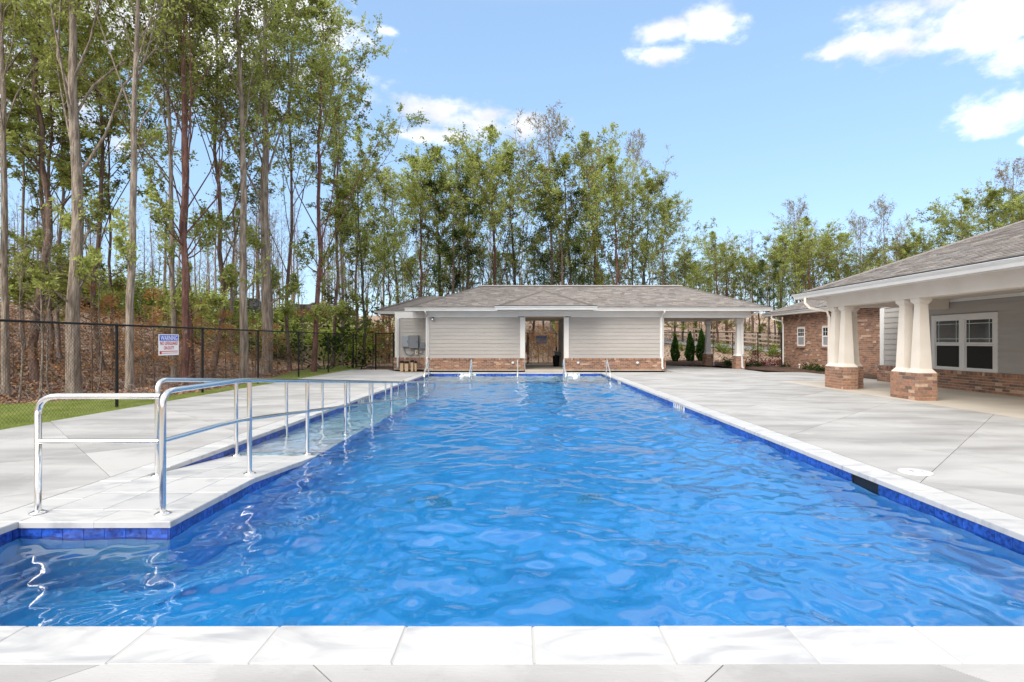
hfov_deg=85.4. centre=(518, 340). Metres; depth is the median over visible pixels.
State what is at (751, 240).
bare tree
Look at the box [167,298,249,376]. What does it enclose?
beech sapling
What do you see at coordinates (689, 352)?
columnar cedar
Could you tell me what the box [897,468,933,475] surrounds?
skimmer lid
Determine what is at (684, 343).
road
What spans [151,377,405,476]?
handrail
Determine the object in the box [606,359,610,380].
grab rail
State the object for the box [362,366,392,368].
mulch bed
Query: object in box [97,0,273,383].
leafy tree
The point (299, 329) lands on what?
understory shrub
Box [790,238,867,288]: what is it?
leafy tree
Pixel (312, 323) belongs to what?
understory shrub
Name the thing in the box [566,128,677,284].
budding tree
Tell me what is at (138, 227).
bare tree
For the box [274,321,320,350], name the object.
understory shrub
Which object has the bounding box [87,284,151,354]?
beech sapling
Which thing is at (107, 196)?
slim tree
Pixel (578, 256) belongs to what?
leafy tree
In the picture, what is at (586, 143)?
leafy tree
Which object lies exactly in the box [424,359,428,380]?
grab rail
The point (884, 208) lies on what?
budding tree
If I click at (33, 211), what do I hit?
slim tree
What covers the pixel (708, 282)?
leafy tree
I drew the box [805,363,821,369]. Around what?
evergreen
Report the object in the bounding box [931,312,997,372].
window
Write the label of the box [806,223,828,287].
bare tree
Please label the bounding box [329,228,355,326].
bare tree
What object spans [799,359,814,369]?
evergreen
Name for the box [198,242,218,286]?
bare tree
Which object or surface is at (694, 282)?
leafy tree
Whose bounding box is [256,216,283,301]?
bare tree
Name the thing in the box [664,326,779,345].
rail fence
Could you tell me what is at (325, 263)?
bare tree
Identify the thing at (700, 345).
columnar cedar
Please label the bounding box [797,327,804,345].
window
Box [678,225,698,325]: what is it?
bare tree
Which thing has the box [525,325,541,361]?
beech sapling
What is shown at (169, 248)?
leafy tree
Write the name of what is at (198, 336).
understory shrub
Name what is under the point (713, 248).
leafy tree
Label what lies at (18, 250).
bare tree
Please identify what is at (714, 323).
beech sapling
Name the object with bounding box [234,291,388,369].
shrub
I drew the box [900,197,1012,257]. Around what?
leafy tree
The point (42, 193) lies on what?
leafy tree
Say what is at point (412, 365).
bollard
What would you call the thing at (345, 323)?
understory shrub
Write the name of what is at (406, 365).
bollard
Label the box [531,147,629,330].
leafy tree
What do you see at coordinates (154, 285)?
understory shrub
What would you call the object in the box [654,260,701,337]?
leafy tree
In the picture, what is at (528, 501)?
pool water
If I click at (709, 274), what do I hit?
leafy tree
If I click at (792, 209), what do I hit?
budding tree
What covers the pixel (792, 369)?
mulch bed
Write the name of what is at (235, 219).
slim tree
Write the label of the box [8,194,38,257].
bare tree
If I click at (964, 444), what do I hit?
pool deck
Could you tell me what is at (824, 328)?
window
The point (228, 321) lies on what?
understory shrub
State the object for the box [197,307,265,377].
beech sapling
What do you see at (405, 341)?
electrical cabinet
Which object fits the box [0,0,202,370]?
leafy tree
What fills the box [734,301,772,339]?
beech sapling
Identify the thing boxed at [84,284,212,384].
beech sapling
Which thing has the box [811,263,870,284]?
leafy tree
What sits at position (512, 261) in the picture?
bare tree
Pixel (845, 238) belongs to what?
leafy tree
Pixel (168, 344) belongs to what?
warning sign
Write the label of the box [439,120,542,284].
leafy tree
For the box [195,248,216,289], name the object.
bare tree
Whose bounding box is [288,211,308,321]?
bare tree
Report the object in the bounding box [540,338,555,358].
beech sapling
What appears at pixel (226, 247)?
bare tree
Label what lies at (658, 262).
leafy tree
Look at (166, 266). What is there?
bare tree
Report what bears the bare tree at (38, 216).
on the ground at (374, 317)
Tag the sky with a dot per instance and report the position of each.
(842, 105)
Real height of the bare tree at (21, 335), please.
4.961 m
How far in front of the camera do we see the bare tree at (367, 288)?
60.95 m
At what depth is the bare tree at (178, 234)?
72.91 m
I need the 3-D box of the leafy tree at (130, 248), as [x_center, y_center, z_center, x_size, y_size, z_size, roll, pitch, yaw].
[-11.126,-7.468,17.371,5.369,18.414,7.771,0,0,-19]
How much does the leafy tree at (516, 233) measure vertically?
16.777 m
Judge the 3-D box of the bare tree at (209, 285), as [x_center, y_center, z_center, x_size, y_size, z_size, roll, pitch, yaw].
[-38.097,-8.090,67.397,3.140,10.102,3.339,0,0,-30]
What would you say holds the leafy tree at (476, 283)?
on the ground at (374, 317)
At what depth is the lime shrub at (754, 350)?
40.54 m
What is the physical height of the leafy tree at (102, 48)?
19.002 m
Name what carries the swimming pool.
in the ground at (374, 317)
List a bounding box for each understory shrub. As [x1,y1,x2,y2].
[0,277,30,300]
[8,255,168,306]
[59,261,157,305]
[81,273,163,315]
[87,272,168,293]
[96,280,161,313]
[106,277,208,317]
[116,295,165,322]
[136,273,218,297]
[142,280,218,318]
[142,291,238,343]
[149,276,214,314]
[177,320,275,356]
[197,290,256,314]
[203,303,260,339]
[207,312,325,358]
[227,301,324,329]
[238,293,339,328]
[248,300,332,337]
[248,324,297,358]
[250,322,309,353]
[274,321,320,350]
[278,309,339,336]
[289,322,309,341]
[297,321,384,351]
[300,318,394,364]
[300,329,351,362]
[318,306,394,338]
[348,318,394,355]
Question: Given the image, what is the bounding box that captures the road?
[664,339,780,352]
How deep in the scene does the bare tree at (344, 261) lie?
57.27 m
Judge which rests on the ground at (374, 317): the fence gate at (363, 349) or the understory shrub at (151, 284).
the understory shrub at (151, 284)
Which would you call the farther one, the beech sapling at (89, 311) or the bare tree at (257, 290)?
the bare tree at (257, 290)
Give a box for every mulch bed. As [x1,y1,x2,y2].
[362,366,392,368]
[666,360,731,364]
[714,364,876,379]
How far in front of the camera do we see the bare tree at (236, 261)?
47.08 m
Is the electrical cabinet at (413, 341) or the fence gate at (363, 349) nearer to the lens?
the electrical cabinet at (413, 341)
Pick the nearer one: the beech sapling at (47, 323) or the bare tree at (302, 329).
the beech sapling at (47, 323)
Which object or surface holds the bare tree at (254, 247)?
on the ground at (374, 317)
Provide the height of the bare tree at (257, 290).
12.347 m
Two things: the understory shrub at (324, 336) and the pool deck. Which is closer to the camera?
the pool deck
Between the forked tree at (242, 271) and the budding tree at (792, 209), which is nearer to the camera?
the forked tree at (242, 271)
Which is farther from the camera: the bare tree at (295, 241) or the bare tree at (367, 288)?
the bare tree at (295, 241)
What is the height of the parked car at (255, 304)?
1.750 m
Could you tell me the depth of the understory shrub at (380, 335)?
40.61 m
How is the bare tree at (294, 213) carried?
on the ground at (374, 317)
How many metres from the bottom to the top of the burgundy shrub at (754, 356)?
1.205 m
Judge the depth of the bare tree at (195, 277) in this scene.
40.75 m
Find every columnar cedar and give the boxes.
[670,334,679,360]
[684,331,695,360]
[695,328,704,360]
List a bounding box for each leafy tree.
[0,0,42,201]
[0,0,118,396]
[0,0,164,330]
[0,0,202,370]
[0,0,249,382]
[3,0,117,108]
[13,0,224,392]
[17,0,272,377]
[62,0,255,390]
[89,0,334,377]
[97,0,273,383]
[154,0,349,373]
[203,0,370,370]
[243,0,429,371]
[320,163,419,364]
[327,232,448,362]
[332,165,432,322]
[346,154,480,300]
[389,241,461,292]
[389,253,449,300]
[397,136,498,295]
[405,138,530,290]
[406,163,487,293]
[425,267,478,295]
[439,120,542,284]
[447,248,511,288]
[475,144,580,284]
[482,250,542,284]
[501,229,577,340]
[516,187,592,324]
[529,246,593,340]
[530,116,640,284]
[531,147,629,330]
[534,235,614,284]
[543,156,668,284]
[560,269,627,284]
[573,169,680,284]
[597,257,671,284]
[622,190,717,284]
[622,235,692,284]
[651,247,714,341]
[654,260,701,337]
[670,230,752,342]
[670,260,724,341]
[677,244,766,343]
[677,263,739,341]
[721,255,778,344]
[727,263,811,346]
[739,230,817,347]
[750,239,836,305]
[754,245,828,346]
[762,215,845,294]
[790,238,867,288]
[805,229,889,282]
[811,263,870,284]
[834,243,894,279]
[858,239,929,269]
[870,227,956,265]
[872,237,933,265]
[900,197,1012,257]
[931,181,1023,240]
[950,192,1023,238]
[997,191,1023,222]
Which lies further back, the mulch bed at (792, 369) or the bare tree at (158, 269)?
the bare tree at (158, 269)
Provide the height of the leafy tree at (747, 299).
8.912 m
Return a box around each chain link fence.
[0,319,353,424]
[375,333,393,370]
[524,332,527,363]
[664,332,781,364]
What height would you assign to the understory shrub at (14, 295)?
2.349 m
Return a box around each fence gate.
[355,332,373,366]
[528,333,556,362]
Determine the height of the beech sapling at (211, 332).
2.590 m
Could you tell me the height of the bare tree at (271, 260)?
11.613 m
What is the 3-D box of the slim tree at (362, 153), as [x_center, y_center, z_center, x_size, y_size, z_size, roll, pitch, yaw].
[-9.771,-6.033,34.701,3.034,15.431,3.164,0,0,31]
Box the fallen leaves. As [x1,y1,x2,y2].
[0,301,780,403]
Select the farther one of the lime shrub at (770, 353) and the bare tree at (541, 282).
the bare tree at (541, 282)
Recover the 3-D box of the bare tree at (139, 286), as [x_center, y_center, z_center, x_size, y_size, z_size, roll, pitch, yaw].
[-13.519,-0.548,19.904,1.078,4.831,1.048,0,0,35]
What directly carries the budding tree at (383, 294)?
on the ground at (374, 317)
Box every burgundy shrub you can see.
[745,348,760,364]
[756,350,779,365]
[765,352,782,366]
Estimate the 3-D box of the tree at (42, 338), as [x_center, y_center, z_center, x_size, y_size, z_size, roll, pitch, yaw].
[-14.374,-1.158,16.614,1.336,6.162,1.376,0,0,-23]
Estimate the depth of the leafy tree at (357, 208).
32.60 m
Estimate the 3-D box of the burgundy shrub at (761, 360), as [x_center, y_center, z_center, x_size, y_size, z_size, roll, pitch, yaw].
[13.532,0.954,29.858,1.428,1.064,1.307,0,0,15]
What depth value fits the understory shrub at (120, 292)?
37.60 m
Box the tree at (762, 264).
[747,257,791,347]
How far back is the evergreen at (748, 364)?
28.44 m
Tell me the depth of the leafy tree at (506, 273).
46.00 m
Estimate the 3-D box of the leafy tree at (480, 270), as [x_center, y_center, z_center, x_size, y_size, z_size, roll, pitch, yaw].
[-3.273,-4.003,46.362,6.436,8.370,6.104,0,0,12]
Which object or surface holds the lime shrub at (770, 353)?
on the ground at (374, 317)
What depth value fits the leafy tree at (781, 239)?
49.91 m
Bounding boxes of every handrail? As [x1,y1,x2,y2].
[28,378,435,515]
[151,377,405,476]
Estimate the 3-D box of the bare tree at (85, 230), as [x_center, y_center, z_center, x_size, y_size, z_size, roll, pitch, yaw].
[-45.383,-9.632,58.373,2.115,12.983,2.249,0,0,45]
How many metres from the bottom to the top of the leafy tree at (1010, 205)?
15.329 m
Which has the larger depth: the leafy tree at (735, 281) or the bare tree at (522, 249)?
the bare tree at (522, 249)
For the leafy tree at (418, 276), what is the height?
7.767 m
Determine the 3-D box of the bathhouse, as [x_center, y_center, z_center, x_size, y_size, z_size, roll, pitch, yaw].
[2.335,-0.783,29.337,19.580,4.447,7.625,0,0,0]
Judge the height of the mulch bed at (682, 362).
0.180 m
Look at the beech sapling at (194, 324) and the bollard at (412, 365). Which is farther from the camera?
the bollard at (412, 365)
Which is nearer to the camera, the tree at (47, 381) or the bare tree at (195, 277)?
the tree at (47, 381)
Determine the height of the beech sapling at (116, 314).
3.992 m
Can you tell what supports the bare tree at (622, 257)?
on the ground at (374, 317)
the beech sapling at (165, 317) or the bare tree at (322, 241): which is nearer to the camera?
the beech sapling at (165, 317)
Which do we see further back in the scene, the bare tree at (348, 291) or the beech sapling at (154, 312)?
the bare tree at (348, 291)
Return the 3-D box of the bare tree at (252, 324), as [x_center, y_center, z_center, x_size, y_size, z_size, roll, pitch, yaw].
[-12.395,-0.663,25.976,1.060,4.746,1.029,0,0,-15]
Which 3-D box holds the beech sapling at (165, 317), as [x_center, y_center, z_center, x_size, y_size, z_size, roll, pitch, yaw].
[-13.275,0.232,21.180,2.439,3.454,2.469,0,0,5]
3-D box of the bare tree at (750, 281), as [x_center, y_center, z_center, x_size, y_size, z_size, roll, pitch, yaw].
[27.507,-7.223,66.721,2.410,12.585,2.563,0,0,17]
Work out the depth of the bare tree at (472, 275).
43.98 m
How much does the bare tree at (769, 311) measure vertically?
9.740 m
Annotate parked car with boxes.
[226,298,279,316]
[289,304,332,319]
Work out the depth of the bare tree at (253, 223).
51.92 m
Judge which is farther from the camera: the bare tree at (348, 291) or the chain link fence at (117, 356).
the bare tree at (348, 291)
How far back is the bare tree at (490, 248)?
48.44 m
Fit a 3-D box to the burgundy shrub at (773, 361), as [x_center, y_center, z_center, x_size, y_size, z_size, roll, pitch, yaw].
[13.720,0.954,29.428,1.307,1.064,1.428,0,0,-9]
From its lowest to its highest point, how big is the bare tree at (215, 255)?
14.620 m
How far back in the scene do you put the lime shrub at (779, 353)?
39.62 m
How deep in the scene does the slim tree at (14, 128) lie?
19.29 m
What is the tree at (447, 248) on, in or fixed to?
on the ground at (374, 317)
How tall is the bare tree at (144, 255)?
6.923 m
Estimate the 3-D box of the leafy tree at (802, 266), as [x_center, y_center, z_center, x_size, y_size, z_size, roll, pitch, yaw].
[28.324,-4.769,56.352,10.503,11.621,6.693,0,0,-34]
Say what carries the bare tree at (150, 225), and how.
on the ground at (374, 317)
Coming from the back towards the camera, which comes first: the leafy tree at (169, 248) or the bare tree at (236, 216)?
the bare tree at (236, 216)
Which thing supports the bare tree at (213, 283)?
on the ground at (374, 317)
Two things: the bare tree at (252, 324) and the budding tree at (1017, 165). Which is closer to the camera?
the bare tree at (252, 324)
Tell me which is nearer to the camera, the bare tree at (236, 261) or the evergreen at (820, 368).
the evergreen at (820, 368)
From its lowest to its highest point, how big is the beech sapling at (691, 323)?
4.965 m
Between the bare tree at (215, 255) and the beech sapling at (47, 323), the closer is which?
the beech sapling at (47, 323)
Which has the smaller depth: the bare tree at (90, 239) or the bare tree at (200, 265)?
the bare tree at (90, 239)
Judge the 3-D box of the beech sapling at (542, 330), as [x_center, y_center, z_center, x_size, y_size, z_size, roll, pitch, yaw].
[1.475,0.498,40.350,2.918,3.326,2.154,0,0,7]
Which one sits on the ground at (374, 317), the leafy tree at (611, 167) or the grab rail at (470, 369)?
the leafy tree at (611, 167)
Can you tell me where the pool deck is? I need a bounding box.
[0,364,1023,681]
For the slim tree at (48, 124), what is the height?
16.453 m
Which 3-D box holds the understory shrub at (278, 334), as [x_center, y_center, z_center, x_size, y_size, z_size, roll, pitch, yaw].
[-17.263,-0.464,38.469,8.117,3.670,5.941,0,0,5]
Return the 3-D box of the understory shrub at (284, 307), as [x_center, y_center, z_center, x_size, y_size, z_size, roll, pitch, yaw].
[-18.611,-2.139,44.822,8.426,3.810,6.167,0,0,-7]
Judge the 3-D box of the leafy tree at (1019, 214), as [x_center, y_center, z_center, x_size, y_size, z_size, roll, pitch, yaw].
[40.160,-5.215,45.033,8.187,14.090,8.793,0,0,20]
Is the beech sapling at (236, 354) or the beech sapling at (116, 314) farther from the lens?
the beech sapling at (236, 354)
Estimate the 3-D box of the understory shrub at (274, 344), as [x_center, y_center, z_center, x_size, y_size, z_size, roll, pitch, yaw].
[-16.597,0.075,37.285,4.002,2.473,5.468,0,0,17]
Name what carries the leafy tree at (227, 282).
on the ground at (374, 317)
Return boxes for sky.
[0,0,1023,316]
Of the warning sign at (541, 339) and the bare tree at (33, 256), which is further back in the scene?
the bare tree at (33, 256)
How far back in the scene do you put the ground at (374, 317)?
35.48 m
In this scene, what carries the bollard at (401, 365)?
on the ground at (374, 317)
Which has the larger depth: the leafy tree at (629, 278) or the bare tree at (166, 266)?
the bare tree at (166, 266)
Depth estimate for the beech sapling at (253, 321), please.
21.51 m
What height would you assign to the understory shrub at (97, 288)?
3.844 m
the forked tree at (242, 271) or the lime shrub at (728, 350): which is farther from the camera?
the lime shrub at (728, 350)
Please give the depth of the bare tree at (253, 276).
65.42 m
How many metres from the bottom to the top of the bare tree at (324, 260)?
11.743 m
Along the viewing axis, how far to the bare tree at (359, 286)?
49.95 m
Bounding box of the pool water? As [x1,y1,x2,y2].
[0,375,1023,627]
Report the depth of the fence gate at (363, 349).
28.30 m
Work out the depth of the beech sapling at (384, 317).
35.01 m
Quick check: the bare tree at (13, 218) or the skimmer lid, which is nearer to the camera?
the skimmer lid
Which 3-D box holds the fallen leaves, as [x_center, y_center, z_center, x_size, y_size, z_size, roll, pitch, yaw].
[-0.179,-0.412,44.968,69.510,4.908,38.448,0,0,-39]
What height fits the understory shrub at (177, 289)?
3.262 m
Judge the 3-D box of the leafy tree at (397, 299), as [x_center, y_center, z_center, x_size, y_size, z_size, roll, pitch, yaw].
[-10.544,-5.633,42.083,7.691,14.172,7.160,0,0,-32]
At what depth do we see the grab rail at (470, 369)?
21.84 m
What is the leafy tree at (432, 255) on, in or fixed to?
on the ground at (374, 317)
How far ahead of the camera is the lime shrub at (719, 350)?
41.12 m
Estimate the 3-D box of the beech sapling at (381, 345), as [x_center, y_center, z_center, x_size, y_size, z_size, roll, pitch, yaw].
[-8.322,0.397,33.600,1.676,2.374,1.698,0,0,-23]
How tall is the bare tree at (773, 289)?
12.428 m
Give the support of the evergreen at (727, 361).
on the mulch bed at (792, 369)
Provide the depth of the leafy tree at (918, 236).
51.50 m
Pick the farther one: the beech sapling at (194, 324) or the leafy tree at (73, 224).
the beech sapling at (194, 324)
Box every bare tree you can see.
[0,183,18,246]
[0,234,48,402]
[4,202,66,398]
[8,191,29,265]
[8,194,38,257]
[16,182,52,260]
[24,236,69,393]
[26,213,39,298]
[39,178,69,255]
[81,245,117,392]
[84,198,94,255]
[84,213,95,261]
[127,181,146,266]
[134,264,158,386]
[136,208,157,280]
[137,221,153,287]
[146,187,179,292]
[147,251,167,287]
[167,187,193,287]
[187,198,213,297]
[192,215,209,292]
[195,238,217,291]
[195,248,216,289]
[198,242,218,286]
[206,177,230,291]
[207,268,219,315]
[222,181,256,297]
[222,221,232,268]
[223,181,252,255]
[226,266,238,375]
[238,191,275,317]
[247,209,260,297]
[247,252,260,297]
[247,277,261,370]
[248,174,270,265]
[251,192,289,340]
[253,205,286,329]
[254,183,281,323]
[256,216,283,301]
[258,191,283,268]
[271,199,288,304]
[282,197,308,302]
[283,179,306,299]
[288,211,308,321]
[293,274,311,369]
[307,216,323,278]
[309,213,332,317]
[313,206,326,283]
[315,229,334,299]
[316,190,339,323]
[326,169,361,324]
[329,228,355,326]
[331,246,356,312]
[332,243,357,361]
[342,239,352,293]
[354,257,368,325]
[360,258,375,318]
[361,253,373,315]
[447,231,469,291]
[457,238,480,288]
[482,224,506,284]
[501,227,524,284]
[515,206,529,281]
[528,223,553,330]
[618,220,633,284]
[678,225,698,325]
[740,231,757,331]
[747,230,762,331]
[766,254,776,345]
[767,229,782,342]
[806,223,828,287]
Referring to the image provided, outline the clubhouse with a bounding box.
[761,220,1023,400]
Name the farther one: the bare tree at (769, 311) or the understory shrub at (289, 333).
the bare tree at (769, 311)
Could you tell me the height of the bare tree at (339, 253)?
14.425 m
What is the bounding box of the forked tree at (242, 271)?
[177,0,298,377]
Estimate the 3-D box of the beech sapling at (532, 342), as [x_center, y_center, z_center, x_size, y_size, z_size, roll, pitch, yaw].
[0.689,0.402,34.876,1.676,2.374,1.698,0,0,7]
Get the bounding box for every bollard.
[400,361,403,370]
[404,361,408,370]
[410,360,413,370]
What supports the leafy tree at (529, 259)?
on the ground at (374, 317)
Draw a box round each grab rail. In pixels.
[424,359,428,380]
[469,359,471,380]
[563,359,565,380]
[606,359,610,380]
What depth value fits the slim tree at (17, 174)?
22.01 m
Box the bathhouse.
[374,285,772,370]
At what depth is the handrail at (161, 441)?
4.48 m
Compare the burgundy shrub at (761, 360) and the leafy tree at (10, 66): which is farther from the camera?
the burgundy shrub at (761, 360)
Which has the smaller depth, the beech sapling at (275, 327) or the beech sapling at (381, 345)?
the beech sapling at (275, 327)
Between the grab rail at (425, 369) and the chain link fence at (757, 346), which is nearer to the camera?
the grab rail at (425, 369)
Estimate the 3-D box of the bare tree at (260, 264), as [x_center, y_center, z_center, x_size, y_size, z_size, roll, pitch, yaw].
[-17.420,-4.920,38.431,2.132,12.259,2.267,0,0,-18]
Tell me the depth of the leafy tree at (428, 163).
41.54 m
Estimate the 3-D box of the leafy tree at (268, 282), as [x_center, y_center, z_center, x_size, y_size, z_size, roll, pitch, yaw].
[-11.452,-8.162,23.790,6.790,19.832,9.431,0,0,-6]
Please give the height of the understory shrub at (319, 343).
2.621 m
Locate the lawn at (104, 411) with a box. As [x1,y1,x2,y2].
[1,367,358,429]
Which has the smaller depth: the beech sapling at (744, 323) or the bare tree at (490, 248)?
the bare tree at (490, 248)
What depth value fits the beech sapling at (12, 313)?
19.00 m
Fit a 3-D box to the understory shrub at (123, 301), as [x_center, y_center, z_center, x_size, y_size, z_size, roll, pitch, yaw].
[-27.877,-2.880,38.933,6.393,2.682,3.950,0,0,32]
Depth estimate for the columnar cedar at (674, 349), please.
35.06 m
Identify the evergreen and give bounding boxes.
[720,355,731,366]
[745,358,759,366]
[775,362,790,366]
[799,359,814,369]
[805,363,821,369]
[811,361,824,371]
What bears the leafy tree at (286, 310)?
on the ground at (374, 317)
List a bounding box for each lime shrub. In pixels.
[678,340,686,350]
[711,338,727,351]
[716,341,731,353]
[744,341,763,354]
[762,341,778,356]
[768,343,780,355]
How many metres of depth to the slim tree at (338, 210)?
30.51 m
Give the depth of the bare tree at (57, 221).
50.23 m
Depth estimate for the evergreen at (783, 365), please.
28.37 m
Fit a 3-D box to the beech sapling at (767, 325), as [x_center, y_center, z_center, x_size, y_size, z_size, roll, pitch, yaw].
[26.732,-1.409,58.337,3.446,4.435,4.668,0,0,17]
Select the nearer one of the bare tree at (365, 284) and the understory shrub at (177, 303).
the understory shrub at (177, 303)
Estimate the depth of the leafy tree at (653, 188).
42.61 m
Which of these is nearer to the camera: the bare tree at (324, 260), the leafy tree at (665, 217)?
the leafy tree at (665, 217)
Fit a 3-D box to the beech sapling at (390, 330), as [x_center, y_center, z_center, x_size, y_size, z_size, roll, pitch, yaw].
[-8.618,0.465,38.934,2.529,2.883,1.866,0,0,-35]
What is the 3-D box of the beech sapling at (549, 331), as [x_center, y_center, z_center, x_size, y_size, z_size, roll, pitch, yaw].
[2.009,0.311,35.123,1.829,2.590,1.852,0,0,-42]
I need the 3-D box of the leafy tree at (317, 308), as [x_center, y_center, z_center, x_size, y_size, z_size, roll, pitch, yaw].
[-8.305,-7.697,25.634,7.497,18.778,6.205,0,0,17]
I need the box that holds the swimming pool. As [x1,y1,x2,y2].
[0,372,1023,665]
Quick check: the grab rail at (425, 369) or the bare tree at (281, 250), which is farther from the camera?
the bare tree at (281, 250)
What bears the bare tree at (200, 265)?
on the ground at (374, 317)
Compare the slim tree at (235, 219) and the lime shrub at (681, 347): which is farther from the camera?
the lime shrub at (681, 347)
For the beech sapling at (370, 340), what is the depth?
37.99 m
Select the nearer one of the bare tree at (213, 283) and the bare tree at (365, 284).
the bare tree at (213, 283)
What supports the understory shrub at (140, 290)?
on the ground at (374, 317)
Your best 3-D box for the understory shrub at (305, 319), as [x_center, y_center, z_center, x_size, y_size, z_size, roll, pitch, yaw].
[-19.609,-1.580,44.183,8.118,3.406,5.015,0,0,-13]
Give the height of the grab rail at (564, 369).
1.563 m
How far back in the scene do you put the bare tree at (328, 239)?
48.84 m
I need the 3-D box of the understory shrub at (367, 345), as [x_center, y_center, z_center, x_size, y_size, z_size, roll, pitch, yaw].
[-10.090,0.170,37.325,5.354,3.636,8.666,0,0,18]
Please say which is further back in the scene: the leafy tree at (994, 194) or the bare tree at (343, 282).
the leafy tree at (994, 194)
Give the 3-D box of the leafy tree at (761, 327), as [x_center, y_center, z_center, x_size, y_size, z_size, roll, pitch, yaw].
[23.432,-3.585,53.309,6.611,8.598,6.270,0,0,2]
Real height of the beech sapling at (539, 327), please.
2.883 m
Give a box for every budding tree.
[322,157,448,347]
[451,101,605,355]
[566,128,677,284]
[726,194,842,302]
[828,212,935,278]
[837,194,961,271]
[957,156,1023,236]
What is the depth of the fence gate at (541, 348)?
33.00 m
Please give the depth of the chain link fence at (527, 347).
32.98 m
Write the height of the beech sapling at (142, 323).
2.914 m
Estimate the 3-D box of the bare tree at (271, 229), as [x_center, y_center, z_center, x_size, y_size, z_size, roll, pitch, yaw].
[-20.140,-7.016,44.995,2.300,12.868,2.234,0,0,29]
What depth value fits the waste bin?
30.06 m
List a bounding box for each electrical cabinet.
[402,336,408,346]
[409,335,418,347]
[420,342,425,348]
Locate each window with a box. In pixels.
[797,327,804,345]
[822,326,827,346]
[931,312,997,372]
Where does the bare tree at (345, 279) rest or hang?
on the ground at (374, 317)
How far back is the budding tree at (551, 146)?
41.98 m
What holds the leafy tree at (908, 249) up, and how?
on the ground at (374, 317)
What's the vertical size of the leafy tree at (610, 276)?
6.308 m
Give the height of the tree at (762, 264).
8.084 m
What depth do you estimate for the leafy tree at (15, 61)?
26.13 m
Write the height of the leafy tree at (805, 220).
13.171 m
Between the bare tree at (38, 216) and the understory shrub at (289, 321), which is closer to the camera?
the understory shrub at (289, 321)
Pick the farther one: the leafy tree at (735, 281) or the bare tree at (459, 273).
the leafy tree at (735, 281)
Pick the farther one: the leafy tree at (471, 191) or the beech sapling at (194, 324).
the leafy tree at (471, 191)
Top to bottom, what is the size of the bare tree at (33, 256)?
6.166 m
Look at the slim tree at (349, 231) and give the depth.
31.25 m
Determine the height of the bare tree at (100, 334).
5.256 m
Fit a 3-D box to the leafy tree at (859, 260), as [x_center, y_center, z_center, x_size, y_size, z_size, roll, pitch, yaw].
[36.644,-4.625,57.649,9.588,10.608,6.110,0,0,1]
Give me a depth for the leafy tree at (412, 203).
39.41 m
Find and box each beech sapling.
[0,308,44,378]
[25,309,64,346]
[31,280,138,390]
[50,292,156,385]
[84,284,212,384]
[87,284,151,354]
[98,304,186,386]
[123,305,196,382]
[156,311,221,372]
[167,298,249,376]
[178,313,248,376]
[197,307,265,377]
[222,330,260,373]
[230,319,286,376]
[253,321,301,372]
[350,322,385,362]
[360,319,390,365]
[366,315,394,362]
[369,329,394,359]
[384,329,394,361]
[525,324,557,363]
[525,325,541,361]
[525,329,542,360]
[529,326,554,362]
[535,326,557,363]
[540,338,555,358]
[679,322,723,334]
[692,290,747,340]
[721,298,764,335]
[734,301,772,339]
[755,315,774,336]
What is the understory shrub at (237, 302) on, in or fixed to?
on the ground at (374, 317)
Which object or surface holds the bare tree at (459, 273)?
on the ground at (374, 317)
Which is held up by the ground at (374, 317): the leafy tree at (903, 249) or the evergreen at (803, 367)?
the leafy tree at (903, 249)
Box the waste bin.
[553,355,559,366]
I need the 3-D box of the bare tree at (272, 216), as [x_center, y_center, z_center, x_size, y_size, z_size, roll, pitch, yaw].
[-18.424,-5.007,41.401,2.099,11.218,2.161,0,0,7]
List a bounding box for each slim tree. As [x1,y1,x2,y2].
[0,0,84,356]
[0,0,125,380]
[4,1,101,363]
[12,0,109,359]
[77,24,146,358]
[202,64,275,376]
[303,54,373,366]
[305,80,363,365]
[331,125,383,363]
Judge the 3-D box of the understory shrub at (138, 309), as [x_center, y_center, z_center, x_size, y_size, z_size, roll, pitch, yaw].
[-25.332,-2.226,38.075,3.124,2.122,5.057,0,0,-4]
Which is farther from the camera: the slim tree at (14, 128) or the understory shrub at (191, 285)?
the understory shrub at (191, 285)
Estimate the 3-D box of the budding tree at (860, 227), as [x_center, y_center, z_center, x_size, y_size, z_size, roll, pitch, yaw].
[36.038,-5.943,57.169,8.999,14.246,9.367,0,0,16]
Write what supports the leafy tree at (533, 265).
on the ground at (374, 317)
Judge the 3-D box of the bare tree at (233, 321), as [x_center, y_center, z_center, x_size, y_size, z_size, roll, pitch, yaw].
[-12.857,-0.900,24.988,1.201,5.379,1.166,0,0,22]
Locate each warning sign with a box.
[159,334,178,355]
[536,335,546,343]
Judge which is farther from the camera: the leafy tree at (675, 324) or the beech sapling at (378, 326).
the leafy tree at (675, 324)
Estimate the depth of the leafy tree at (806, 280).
54.48 m
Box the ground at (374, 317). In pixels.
[0,302,782,402]
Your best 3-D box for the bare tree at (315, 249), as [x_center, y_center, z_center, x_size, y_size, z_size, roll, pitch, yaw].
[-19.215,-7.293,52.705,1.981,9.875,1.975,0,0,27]
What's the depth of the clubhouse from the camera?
14.88 m
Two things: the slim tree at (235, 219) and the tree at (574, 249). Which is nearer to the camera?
the slim tree at (235, 219)

